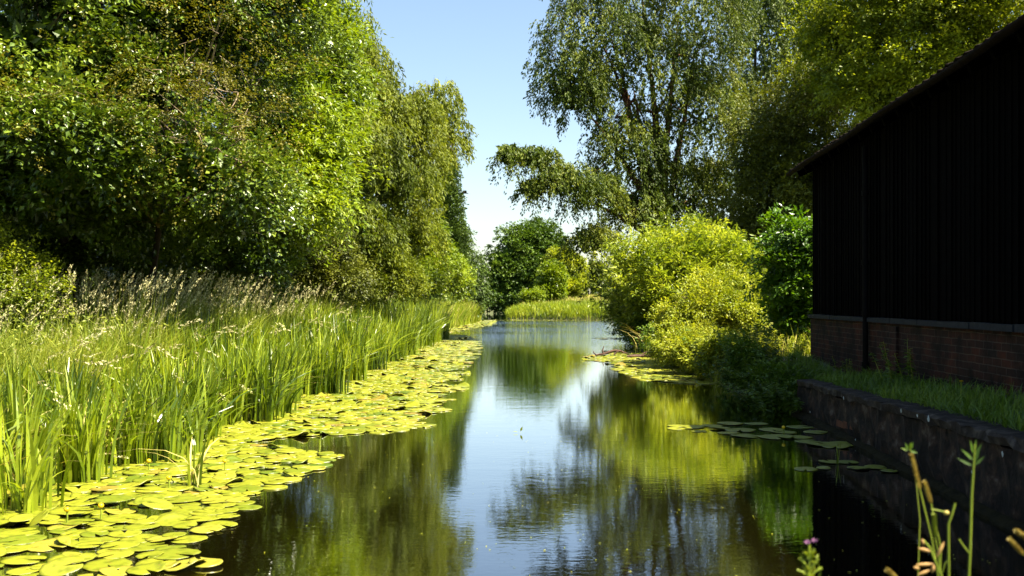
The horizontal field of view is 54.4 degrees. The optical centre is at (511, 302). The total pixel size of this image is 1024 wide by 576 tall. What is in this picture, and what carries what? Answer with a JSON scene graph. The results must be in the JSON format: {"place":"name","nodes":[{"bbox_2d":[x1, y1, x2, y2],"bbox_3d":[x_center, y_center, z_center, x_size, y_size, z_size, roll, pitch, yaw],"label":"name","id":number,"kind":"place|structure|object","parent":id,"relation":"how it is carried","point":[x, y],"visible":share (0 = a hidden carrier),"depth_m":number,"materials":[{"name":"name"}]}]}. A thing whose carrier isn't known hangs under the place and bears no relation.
{"place":"outdoors","nodes":[
{"label":"outdoors","id":0,"kind":"place"},
{"bbox_2d":[0,0,1016,293],"label":"sky","id":1,"kind":"structure","parent":0,"point":[482,46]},
{"bbox_2d":[0,313,1023,575],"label":"water","id":2,"kind":"structure","parent":0,"point":[370,505],"depth_m":8.22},
{"bbox_2d":[5,544,32,552],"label":"lily pad","id":3,"kind":"object","parent":2,"relation":"on","point":[17,548],"visible":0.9,"depth_m":6.44,"materials":[{"name":"yellow plant"}]},
{"bbox_2d":[0,527,39,537],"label":"lily pad","id":4,"kind":"object","parent":2,"relation":"on","point":[11,532],"visible":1,"depth_m":6.88,"materials":[{"name":"yellow plant"}]},
{"bbox_2d":[8,513,32,521],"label":"lily pad","id":5,"kind":"object","parent":2,"relation":"on","point":[17,518],"visible":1,"depth_m":7.08,"materials":[{"name":"yellow plant"}]},
{"bbox_2d":[6,566,38,574],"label":"lily pad","id":6,"kind":"object","parent":2,"relation":"on","point":[19,571],"visible":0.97,"depth_m":5.90,"materials":[{"name":"yellow plant"}]},
{"bbox_2d":[0,555,46,563],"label":"lily pad","id":7,"kind":"object","parent":2,"relation":"on","point":[21,559],"visible":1,"depth_m":6.17,"materials":[{"name":"yellow plant"}]},
{"bbox_2d":[0,534,46,544],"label":"lily pad","id":8,"kind":"object","parent":2,"relation":"on","point":[25,539],"visible":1,"depth_m":6.68,"materials":[{"name":"yellow plant"}]},
{"bbox_2d":[28,509,48,526],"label":"lily pad","id":9,"kind":"object","parent":2,"relation":"on","point":[35,520],"visible":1,"depth_m":7.08,"materials":[{"name":"green plant"}]},
{"bbox_2d":[0,352,77,488],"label":"reed clump","id":10,"kind":"object","parent":2,"relation":"on","point":[12,399],"visible":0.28,"depth_m":8.47,"materials":[{"name":"green plant"}]},
{"bbox_2d":[19,514,59,523],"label":"lily pad","id":11,"kind":"object","parent":2,"relation":"on","point":[49,517],"visible":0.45,"depth_m":7.37,"materials":[{"name":"yellow plant"}]},
{"bbox_2d":[28,536,70,551],"bbox_3d":[-3.059,1.578,6.539,0.295,0.031,0.284,1,1,37],"label":"lily pad","id":12,"kind":"object","parent":2,"relation":"on","point":[41,546],"visible":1,"depth_m":6.55,"materials":[{"name":"yellow plant"}]},
{"bbox_2d":[39,556,83,575],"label":"lily pad","id":13,"kind":"object","parent":2,"relation":"on","point":[56,567],"visible":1,"depth_m":5.78,"materials":[{"name":"yellow plant"}]},
{"bbox_2d":[23,347,106,402],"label":"reed clump","id":14,"kind":"object","parent":2,"relation":"on","point":[65,383],"visible":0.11,"depth_m":10.09,"materials":[{"name":"green plant"}]},
{"bbox_2d":[49,506,94,514],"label":"lily pad","id":15,"kind":"object","parent":2,"relation":"on","point":[61,511],"visible":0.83,"depth_m":7.62,"materials":[{"name":"yellow plant"}]},
{"bbox_2d":[47,552,97,563],"bbox_3d":[-2.742,1.590,6.200,0.288,0.004,0.289,0,0,1],"label":"lily pad","id":16,"kind":"object","parent":2,"relation":"on","point":[93,556],"visible":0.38,"depth_m":6.21,"materials":[{"name":"yellow plant"}]},
{"bbox_2d":[61,519,94,524],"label":"lily pad","id":17,"kind":"object","parent":2,"relation":"on","point":[73,522],"visible":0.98,"depth_m":7.23,"materials":[{"name":"yellow plant"}]},
{"bbox_2d":[56,537,102,546],"bbox_3d":[-2.880,1.575,6.638,0.292,0.043,0.295,-1,0,-36],"label":"lily pad","id":18,"kind":"object","parent":2,"relation":"on","point":[85,539],"visible":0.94,"depth_m":6.67,"materials":[{"name":"yellow plant"}]},
{"bbox_2d":[65,499,95,505],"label":"lily pad","id":19,"kind":"object","parent":2,"relation":"on","point":[79,502],"visible":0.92,"depth_m":7.94,"materials":[{"name":"yellow plant"}]},
{"bbox_2d":[75,508,108,514],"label":"lily pad","id":20,"kind":"object","parent":2,"relation":"on","point":[96,511],"visible":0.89,"depth_m":7.59,"materials":[{"name":"yellow plant"}]},
{"bbox_2d":[26,362,165,482],"bbox_3d":[-3.830,1.054,9.127,1.010,1.193,1.278,0,0,0],"label":"reed clump","id":21,"kind":"object","parent":2,"relation":"on","point":[98,430],"visible":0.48,"depth_m":9.05,"materials":[{"name":"green plant"}]},
{"bbox_2d":[82,557,132,571],"bbox_3d":[-2.470,1.594,6.073,0.290,0.008,0.299,0,1,-34],"label":"lily pad","id":22,"kind":"object","parent":2,"relation":"on","point":[97,564],"visible":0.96,"depth_m":6.09,"materials":[{"name":"yellow plant"}]},
{"bbox_2d":[93,495,132,501],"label":"lily pad","id":23,"kind":"object","parent":2,"relation":"on","point":[117,498],"visible":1,"depth_m":7.79,"materials":[{"name":"green plant"}]},
{"bbox_2d":[96,550,133,558],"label":"lily pad","id":24,"kind":"object","parent":2,"relation":"on","point":[114,554],"visible":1,"depth_m":6.30,"materials":[{"name":"yellow plant"}]},
{"bbox_2d":[99,566,133,575],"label":"lily pad","id":25,"kind":"object","parent":2,"relation":"on","point":[108,571],"visible":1,"depth_m":5.91,"materials":[{"name":"yellow plant"}]},
{"bbox_2d":[68,348,166,425],"bbox_3d":[-4.264,1.022,10.520,0.897,1.255,1.170,0,0,42],"label":"reed clump","id":26,"kind":"object","parent":2,"relation":"on","point":[134,381],"visible":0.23,"depth_m":10.54,"materials":[{"name":"green plant"}]},
{"bbox_2d":[100,540,140,548],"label":"lily pad","id":27,"kind":"object","parent":2,"relation":"on","point":[124,544],"visible":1,"depth_m":6.55,"materials":[{"name":"yellow plant"}]},
{"bbox_2d":[105,508,137,513],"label":"lily pad","id":28,"kind":"object","parent":2,"relation":"on","point":[124,510],"visible":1,"depth_m":7.60,"materials":[{"name":"yellow plant"}]},
{"bbox_2d":[100,513,145,522],"bbox_3d":[-2.878,1.591,7.373,0.324,0.007,0.303,-1,0,38],"label":"lily pad","id":29,"kind":"object","parent":2,"relation":"on","point":[118,518],"visible":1,"depth_m":7.37,"materials":[{"name":"yellow plant"}]},
{"bbox_2d":[107,530,141,536],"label":"lily pad","id":30,"kind":"object","parent":2,"relation":"on","point":[128,533],"visible":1,"depth_m":6.86,"materials":[{"name":"yellow plant"}]},
{"bbox_2d":[120,534,158,542],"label":"lily pad","id":31,"kind":"object","parent":2,"relation":"on","point":[139,537],"visible":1,"depth_m":6.76,"materials":[{"name":"yellow plant"}]},
{"bbox_2d":[123,523,159,529],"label":"lily pad","id":32,"kind":"object","parent":2,"relation":"on","point":[137,527],"visible":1,"depth_m":7.08,"materials":[{"name":"yellow plant"}]},
{"bbox_2d":[126,515,160,523],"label":"lily pad","id":33,"kind":"object","parent":2,"relation":"on","point":[152,519],"visible":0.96,"depth_m":7.27,"materials":[{"name":"yellow plant"}]},
{"bbox_2d":[120,541,167,550],"bbox_3d":[-2.414,1.596,6.527,0.300,0.007,0.290,2,-2,-34],"label":"lily pad","id":34,"kind":"object","parent":2,"relation":"on","point":[144,546],"visible":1,"depth_m":6.52,"materials":[{"name":"yellow plant"}]},
{"bbox_2d":[126,561,165,574],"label":"lily pad","id":35,"kind":"object","parent":2,"relation":"on","point":[140,569],"visible":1,"depth_m":5.95,"materials":[{"name":"yellow plant"}]},
{"bbox_2d":[133,494,164,505],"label":"lily pad","id":36,"kind":"object","parent":2,"relation":"on","point":[138,500],"visible":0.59,"depth_m":7.76,"materials":[{"name":"yellow plant"}]},
{"bbox_2d":[135,551,163,558],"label":"lily pad","id":37,"kind":"object","parent":2,"relation":"on","point":[150,553],"visible":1,"depth_m":6.29,"materials":[{"name":"yellow plant"}]},
{"bbox_2d":[142,497,173,509],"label":"lily pad","id":38,"kind":"object","parent":2,"relation":"on","point":[160,504],"visible":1,"depth_m":7.61,"materials":[{"name":"yellow plant"}]},
{"bbox_2d":[137,344,207,394],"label":"reed clump","id":39,"kind":"object","parent":2,"relation":"on","point":[168,368],"visible":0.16,"depth_m":11.87,"materials":[{"name":"green plant"}]},
{"bbox_2d":[120,428,228,486],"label":"reed clump","id":40,"kind":"object","parent":2,"relation":"on","point":[198,472],"visible":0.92,"depth_m":8.67,"materials":[{"name":"green plant"}]},
{"bbox_2d":[148,548,200,559],"bbox_3d":[-2.143,1.589,6.307,0.312,0.007,0.302,-1,-1,27],"label":"lily pad","id":41,"kind":"object","parent":2,"relation":"on","point":[172,553],"visible":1,"depth_m":6.31,"materials":[{"name":"yellow plant"}]},
{"bbox_2d":[154,512,198,525],"bbox_3d":[-2.451,1.576,7.261,0.302,0.044,0.300,0,-1,-41],"label":"lily pad","id":42,"kind":"object","parent":2,"relation":"on","point":[171,519],"visible":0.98,"depth_m":7.31,"materials":[{"name":"yellow plant"}]},
{"bbox_2d":[163,505,202,512],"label":"lily pad","id":43,"kind":"object","parent":2,"relation":"on","point":[189,508],"visible":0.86,"depth_m":7.71,"materials":[{"name":"yellow plant"}]},
{"bbox_2d":[164,496,201,502],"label":"lily pad","id":44,"kind":"object","parent":2,"relation":"on","point":[175,499],"visible":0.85,"depth_m":8.08,"materials":[{"name":"green plant"}]},
{"bbox_2d":[170,535,207,542],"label":"lily pad","id":45,"kind":"object","parent":2,"relation":"on","point":[191,538],"visible":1,"depth_m":6.73,"materials":[{"name":"yellow plant"}]},
{"bbox_2d":[156,557,222,570],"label":"torn lily leaf","id":46,"kind":"object","parent":2,"relation":"on","point":[182,564],"visible":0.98,"depth_m":6.01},
{"bbox_2d":[186,515,221,520],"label":"lily pad","id":47,"kind":"object","parent":2,"relation":"on","point":[205,517],"visible":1,"depth_m":7.36,"materials":[{"name":"yellow plant"}]},
{"bbox_2d":[189,524,222,532],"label":"lily pad","id":48,"kind":"object","parent":2,"relation":"on","point":[204,528],"visible":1,"depth_m":7.00,"materials":[{"name":"yellow plant"}]},
{"bbox_2d":[189,509,223,514],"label":"lily pad","id":49,"kind":"object","parent":2,"relation":"on","point":[202,512],"visible":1,"depth_m":7.54,"materials":[{"name":"yellow plant"}]},
{"bbox_2d":[200,496,233,502],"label":"lily pad","id":50,"kind":"object","parent":2,"relation":"on","point":[218,499],"visible":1,"depth_m":8.06,"materials":[{"name":"yellow plant"}]},
{"bbox_2d":[200,520,237,527],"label":"lily pad","id":51,"kind":"object","parent":2,"relation":"on","point":[226,523],"visible":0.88,"depth_m":7.18,"materials":[{"name":"yellow plant"}]},
{"bbox_2d":[217,337,275,420],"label":"reed clump","id":52,"kind":"object","parent":2,"relation":"on","point":[249,416],"visible":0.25,"depth_m":13.52,"materials":[{"name":"green plant"}]},
{"bbox_2d":[47,319,718,497],"bbox_3d":[0.153,1.552,50.450,12.167,0.121,84.834,0,0,3],"label":"lily pad mat","id":53,"kind":"object","parent":2,"relation":"on","point":[251,483],"visible":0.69,"depth_m":12.93,"materials":[{"name":"green plant"}]},
{"bbox_2d":[503,296,609,319],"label":"reeds","id":54,"kind":"object","parent":2,"relation":"on","point":[569,309],"visible":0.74,"depth_m":96.44,"materials":[{"name":"green plant"}]},
{"bbox_2d":[758,434,794,438],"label":"lily pad","id":55,"kind":"object","parent":2,"relation":"on","point":[771,436],"visible":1,"depth_m":11.83,"materials":[{"name":"green plant"}]},
{"bbox_2d":[485,308,1020,419],"bbox_3d":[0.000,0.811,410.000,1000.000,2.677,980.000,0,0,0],"label":"ground","id":56,"kind":"structure","parent":0,"point":[578,318],"depth_m":92.46,"materials":[{"name":"plant"}]},
{"bbox_2d":[0,212,76,337],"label":"bush","id":57,"kind":"object","parent":56,"relation":"on","point":[25,290],"visible":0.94,"depth_m":13.49,"materials":[{"name":"green plant"}]},
{"bbox_2d":[0,223,313,316],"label":"bush","id":58,"kind":"object","parent":56,"relation":"on","point":[242,261],"visible":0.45,"depth_m":20.82,"materials":[{"name":"green plant"}]},
{"bbox_2d":[0,0,352,314],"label":"hawthorn tree","id":59,"kind":"object","parent":56,"relation":"on","point":[158,231],"visible":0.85,"depth_m":14.22,"materials":[{"name":"green plant"}]},
{"bbox_2d":[0,0,370,306],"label":"broadleaf tree","id":60,"kind":"object","parent":56,"relation":"on","point":[79,199],"visible":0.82,"depth_m":15.20,"materials":[{"name":"green plant"}]},
{"bbox_2d":[0,252,402,459],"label":"tall grass","id":61,"kind":"structure","parent":56,"relation":"on","point":[38,333],"depth_m":14.30,"materials":[{"name":"green plant"}]},
{"bbox_2d":[0,291,459,514],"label":"reed bed","id":62,"kind":"object","parent":56,"relation":"on","point":[295,371],"visible":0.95,"depth_m":12.27,"materials":[{"name":"green plant"}]},
{"bbox_2d":[1,124,478,317],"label":"woodland","id":63,"kind":"object","parent":56,"relation":"on","point":[250,294],"visible":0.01,"depth_m":27.51,"materials":[{"name":"green plant"}]},
{"bbox_2d":[192,0,393,318],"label":"ash tree","id":64,"kind":"object","parent":56,"relation":"on","point":[326,150],"visible":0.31,"depth_m":22.05,"materials":[{"name":"green plant"}]},
{"bbox_2d":[272,224,383,309],"bbox_3d":[-5.189,-0.381,27.928,3.162,3.791,2.703,0,0,0],"label":"bush","id":65,"kind":"object","parent":56,"relation":"on","point":[349,282],"visible":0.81,"depth_m":27.31,"materials":[{"name":"green plant"}]},
{"bbox_2d":[310,1,456,307],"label":"willow tree","id":66,"kind":"object","parent":56,"relation":"on","point":[414,183],"visible":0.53,"depth_m":32.30,"materials":[{"name":"green plant"}]},
{"bbox_2d":[334,233,435,312],"bbox_3d":[-4.109,-0.481,31.472,3.459,4.245,3.949,0,0,0],"label":"bush","id":67,"kind":"object","parent":56,"relation":"on","point":[395,282],"visible":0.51,"depth_m":31.14,"materials":[{"name":"green plant"}]},
{"bbox_2d":[394,210,477,306],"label":"bush","id":68,"kind":"object","parent":56,"relation":"on","point":[443,279],"visible":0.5,"depth_m":52.93,"materials":[{"name":"green plant"}]},
{"bbox_2d":[391,297,488,328],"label":"reed bed","id":69,"kind":"object","parent":56,"relation":"on","point":[469,313],"visible":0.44,"depth_m":69.72,"materials":[{"name":"green plant"}]},
{"bbox_2d":[402,78,478,173],"bbox_3d":[-3.448,-3.558,39.526,3.012,10.188,6.764,0,0,-24],"label":"willow tree","id":70,"kind":"object","parent":56,"relation":"on","point":[454,140],"visible":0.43,"depth_m":37.55,"materials":[{"name":"green plant"}]},
{"bbox_2d":[433,152,473,301],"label":"poplar tree","id":71,"kind":"object","parent":56,"relation":"on","point":[455,196],"visible":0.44,"depth_m":72.12,"materials":[{"name":"green plant"}]},
{"bbox_2d":[447,222,496,317],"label":"conifer tree","id":72,"kind":"object","parent":56,"relation":"on","point":[478,288],"visible":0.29,"depth_m":83.39,"materials":[{"name":"green plant"}]},
{"bbox_2d":[479,218,575,313],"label":"broadleaf tree","id":73,"kind":"object","parent":56,"relation":"on","point":[516,262],"visible":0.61,"depth_m":148.09,"materials":[{"name":"green plant"}]},
{"bbox_2d":[514,285,545,304],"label":"bush","id":74,"kind":"object","parent":56,"relation":"on","point":[535,293],"visible":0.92,"depth_m":107.37,"materials":[{"name":"green plant"}]},
{"bbox_2d":[531,258,569,300],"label":"tree","id":75,"kind":"object","parent":56,"relation":"on","point":[553,276],"visible":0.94,"depth_m":110.92,"materials":[{"name":"green plant"}]},
{"bbox_2d":[520,294,605,308],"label":"meadow grass","id":76,"kind":"structure","parent":56,"relation":"on","point":[577,298],"depth_m":117.09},
{"bbox_2d":[540,245,589,297],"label":"tree","id":77,"kind":"object","parent":56,"relation":"on","point":[574,285],"visible":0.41,"depth_m":124.30,"materials":[{"name":"green plant"}]},
{"bbox_2d":[486,0,767,308],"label":"weeping willow","id":78,"kind":"object","parent":56,"relation":"on","point":[651,181],"visible":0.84,"depth_m":43.77,"materials":[{"name":"green plant"}]},
{"bbox_2d":[605,305,660,352],"bbox_3d":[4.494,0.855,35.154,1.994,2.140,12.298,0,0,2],"label":"bush","id":79,"kind":"object","parent":56,"relation":"on","point":[637,329],"visible":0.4,"depth_m":32.43,"materials":[{"name":"green plant"}]},
{"bbox_2d":[585,206,769,344],"bbox_3d":[5.738,-0.831,33.782,6.435,4.896,7.956,0,0,0],"label":"willow bush","id":80,"kind":"object","parent":56,"relation":"on","point":[655,268],"visible":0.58,"depth_m":32.27,"materials":[{"name":"green plant"}]},
{"bbox_2d":[645,322,738,377],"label":"shrub","id":81,"kind":"object","parent":56,"relation":"on","point":[707,349],"visible":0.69,"depth_m":21.96,"materials":[{"name":"green plant"}]},
{"bbox_2d":[643,262,772,365],"bbox_3d":[5.169,0.270,25.795,3.449,2.795,4.645,0,0,0],"label":"bush","id":82,"kind":"object","parent":56,"relation":"on","point":[717,297],"visible":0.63,"depth_m":25.39,"materials":[{"name":"green plant"}]},
{"bbox_2d":[651,332,774,363],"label":"weed clump","id":83,"kind":"object","parent":56,"relation":"on","point":[670,353],"visible":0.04,"depth_m":21.98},
{"bbox_2d":[685,320,777,340],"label":"weed clump","id":84,"kind":"object","parent":56,"relation":"on","point":[738,325],"visible":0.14,"depth_m":23.00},
{"bbox_2d":[654,334,810,382],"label":"bank grass","id":85,"kind":"structure","parent":56,"relation":"on","point":[716,378],"depth_m":20.14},
{"bbox_2d":[662,335,802,365],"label":"weed clump","id":86,"kind":"object","parent":56,"relation":"on","point":[678,354],"visible":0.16,"depth_m":20.58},
{"bbox_2d":[683,324,799,383],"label":"weed clump","id":87,"kind":"object","parent":56,"relation":"on","point":[774,351],"visible":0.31,"depth_m":18.22,"materials":[{"name":"green plant"}]},
{"bbox_2d":[711,332,809,357],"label":"weed clump","id":88,"kind":"object","parent":56,"relation":"on","point":[804,346],"visible":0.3,"depth_m":20.12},
{"bbox_2d":[722,376,804,412],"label":"weed clump","id":89,"kind":"object","parent":56,"relation":"on","point":[777,400],"visible":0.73,"depth_m":14.69,"materials":[{"name":"green plant"}]},
{"bbox_2d":[713,324,819,408],"bbox_3d":[4.268,1.034,16.601,1.367,1.373,3.514,0,0,0],"label":"shrub","id":90,"kind":"object","parent":56,"relation":"on","point":[751,355],"visible":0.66,"depth_m":17.05,"materials":[{"name":"green plant"}]},
{"bbox_2d":[737,326,810,356],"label":"path edge weeds","id":91,"kind":"object","parent":56,"relation":"on","point":[794,342],"visible":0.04,"depth_m":21.92,"materials":[{"name":"green plant"}]},
{"bbox_2d":[709,356,840,388],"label":"weed clump","id":92,"kind":"object","parent":56,"relation":"on","point":[729,368],"visible":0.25,"depth_m":17.06,"materials":[{"name":"green plant"}]},
{"bbox_2d":[740,202,811,351],"bbox_3d":[6.588,-0.529,23.070,2.693,3.756,3.032,0,0,0],"label":"shrub","id":93,"kind":"object","parent":56,"relation":"on","point":[785,286],"visible":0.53,"depth_m":22.30,"materials":[{"name":"green plant"}]},
{"bbox_2d":[709,0,851,309],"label":"willow tree","id":94,"kind":"object","parent":56,"relation":"on","point":[775,11],"visible":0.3,"depth_m":52.44,"materials":[{"name":"green plant"}]},
{"bbox_2d":[720,363,841,385],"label":"weed clump","id":95,"kind":"object","parent":56,"relation":"on","point":[762,374],"visible":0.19,"depth_m":16.32,"materials":[{"name":"green plant"}]},
{"bbox_2d":[706,48,868,258],"bbox_3d":[11.987,-4.800,41.009,8.065,12.484,8.913,0,0,0],"label":"broadleaf tree","id":96,"kind":"object","parent":56,"relation":"on","point":[764,181],"visible":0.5,"depth_m":39.22,"materials":[{"name":"green plant"}]},
{"bbox_2d":[796,538,822,575],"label":"willowherb","id":97,"kind":"object","parent":56,"relation":"on","point":[809,554],"visible":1,"depth_m":2.50,"materials":[{"name":"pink plant"}]},
{"bbox_2d":[868,339,916,382],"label":"weed clump","id":98,"kind":"object","parent":56,"relation":"on","point":[908,367],"visible":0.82,"depth_m":12.41,"materials":[{"name":"green plant"}]},
{"bbox_2d":[765,0,1023,134],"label":"broadleaf tree","id":99,"kind":"object","parent":56,"relation":"on","point":[866,70],"visible":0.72,"depth_m":34.29,"materials":[{"name":"green plant"}]},
{"bbox_2d":[768,348,1023,430],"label":"quay grass","id":100,"kind":"structure","parent":56,"relation":"on","point":[978,402],"depth_m":10.17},
{"bbox_2d":[786,14,1023,395],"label":"barn","id":101,"kind":"structure","parent":56,"relation":"on","point":[918,216],"depth_m":12.20,"materials":[{"name":"wood"}]},
{"bbox_2d":[791,379,1023,540],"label":"quay wall","id":102,"kind":"structure","parent":56,"relation":"on","point":[876,426],"depth_m":8.72,"materials":[{"name":"stone"}]},
{"bbox_2d":[902,442,919,575],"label":"plant","id":103,"kind":"object","parent":56,"relation":"on","point":[908,447],"visible":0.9,"depth_m":2.90,"materials":[{"name":"green plant"}]},
{"bbox_2d":[910,454,938,575],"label":"grass stem","id":104,"kind":"object","parent":56,"relation":"on","point":[917,475],"visible":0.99,"depth_m":2.60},
{"bbox_2d":[913,539,943,575],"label":"grass stem","id":105,"kind":"object","parent":56,"relation":"on","point":[923,541],"visible":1,"depth_m":2.50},
{"bbox_2d":[922,480,940,575],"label":"grass stem","id":106,"kind":"object","parent":56,"relation":"on","point":[927,491],"visible":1,"depth_m":2.65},
{"bbox_2d":[931,513,940,570],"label":"grass stem","id":107,"kind":"object","parent":56,"relation":"on","point":[934,525],"visible":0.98,"depth_m":2.55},
{"bbox_2d":[931,503,955,575],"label":"plant","id":108,"kind":"object","parent":56,"relation":"on","point":[948,531],"visible":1,"depth_m":2.60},
{"bbox_2d":[958,441,983,575],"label":"plant","id":109,"kind":"object","parent":56,"relation":"on","point":[976,453],"visible":1,"depth_m":2.60,"materials":[{"name":"green plant"}]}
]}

